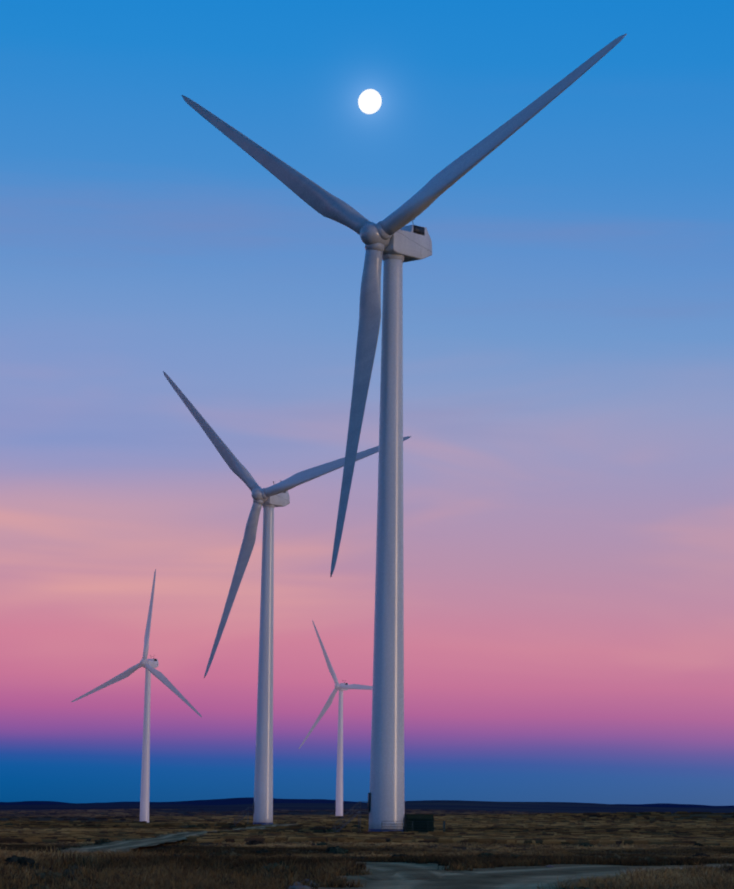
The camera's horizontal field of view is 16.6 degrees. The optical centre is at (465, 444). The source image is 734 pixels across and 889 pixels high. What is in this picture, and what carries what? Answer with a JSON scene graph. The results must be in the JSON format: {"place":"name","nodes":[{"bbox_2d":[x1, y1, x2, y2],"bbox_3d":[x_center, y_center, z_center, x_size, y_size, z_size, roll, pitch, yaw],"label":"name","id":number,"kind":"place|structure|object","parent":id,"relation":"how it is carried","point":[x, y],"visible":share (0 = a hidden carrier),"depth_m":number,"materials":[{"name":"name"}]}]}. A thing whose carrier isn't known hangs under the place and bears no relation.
{"place":"outdoors","nodes":[
{"label":"outdoors","id":0,"kind":"place"},
{"bbox_2d":[60,824,477,879],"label":"dirt path","id":1,"kind":"structure","parent":0,"point":[409,871],"depth_m":88.60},
{"bbox_2d":[0,797,733,888],"bbox_3d":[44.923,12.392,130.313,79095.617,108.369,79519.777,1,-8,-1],"label":"ground","id":2,"kind":"structure","parent":0,"point":[227,805],"depth_m":3665.32,"materials":[{"name":"brown soil"}]},
{"bbox_2d":[71,569,201,822],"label":"wind turbine","id":3,"kind":"object","parent":2,"relation":"on","point":[149,665],"visible":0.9,"depth_m":1004.54,"materials":[{"name":"paint"}]},
{"bbox_2d":[163,371,410,824],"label":"wind turbine","id":4,"kind":"object","parent":2,"relation":"on","point":[270,498],"visible":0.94,"depth_m":498.49,"materials":[{"name":"paint"}]},
{"bbox_2d":[299,620,372,815],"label":"wind turbine","id":5,"kind":"object","parent":2,"relation":"on","point":[341,687],"visible":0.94,"depth_m":1261.70,"materials":[{"name":"paint"}]},
{"bbox_2d":[0,840,733,888],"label":"prairie grass","id":6,"kind":"structure","parent":2,"relation":"on","point":[147,868],"depth_m":80.25,"materials":[{"name":"brown plant"}]},
{"bbox_2d":[0,809,733,845],"bbox_3d":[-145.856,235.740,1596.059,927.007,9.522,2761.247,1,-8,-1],"label":"distant grass","id":7,"kind":"structure","parent":2,"relation":"on","point":[473,826],"depth_m":390.26,"materials":[{"name":"brown plant"}]},
{"bbox_2d":[0,823,733,888],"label":"sage shrubs","id":8,"kind":"object","parent":2,"relation":"on","point":[17,860],"visible":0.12,"depth_m":103.39,"materials":[{"name":"brown plant"}]},
{"bbox_2d":[181,33,626,831],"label":"wind turbine","id":9,"kind":"object","parent":2,"relation":"on","point":[391,241],"visible":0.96,"depth_m":273.23,"materials":[{"name":"paint"}]},
{"bbox_2d":[287,865,553,888],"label":"rocks","id":10,"kind":"object","parent":2,"relation":"on","point":[300,887],"visible":0.54,"depth_m":65.49,"materials":[{"name":"grey stone"}]},
{"bbox_2d":[0,0,733,805],"label":"sky","id":11,"kind":"structure","parent":0,"point":[568,321],"materials":[{"name":"blue"}]},
{"bbox_2d":[358,89,381,113],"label":"moon","id":12,"kind":"object","parent":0,"point":[369,101],"visible":1,"depth_m":59205.48,"materials":[{"name":"white"}]},
{"bbox_2d":[314,864,731,888],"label":"road","id":13,"kind":"structure","parent":0,"point":[522,877],"depth_m":71.46,"materials":[{"name":"grey gravel"}]},
{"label":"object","id":14,"kind":"structure","parent":0,"visible":0},
{"bbox_2d":[382,821,444,832],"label":"pipe fence","id":15,"kind":"object","parent":14,"relation":"on","point":[417,829],"visible":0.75,"depth_m":266.84,"materials":[{"name":"grey metal"}]},
{"bbox_2d":[405,814,433,831],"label":"pad transformer","id":16,"kind":"object","parent":14,"relation":"on","point":[422,826],"visible":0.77,"depth_m":268.78,"materials":[{"name":"metal"}]}
]}

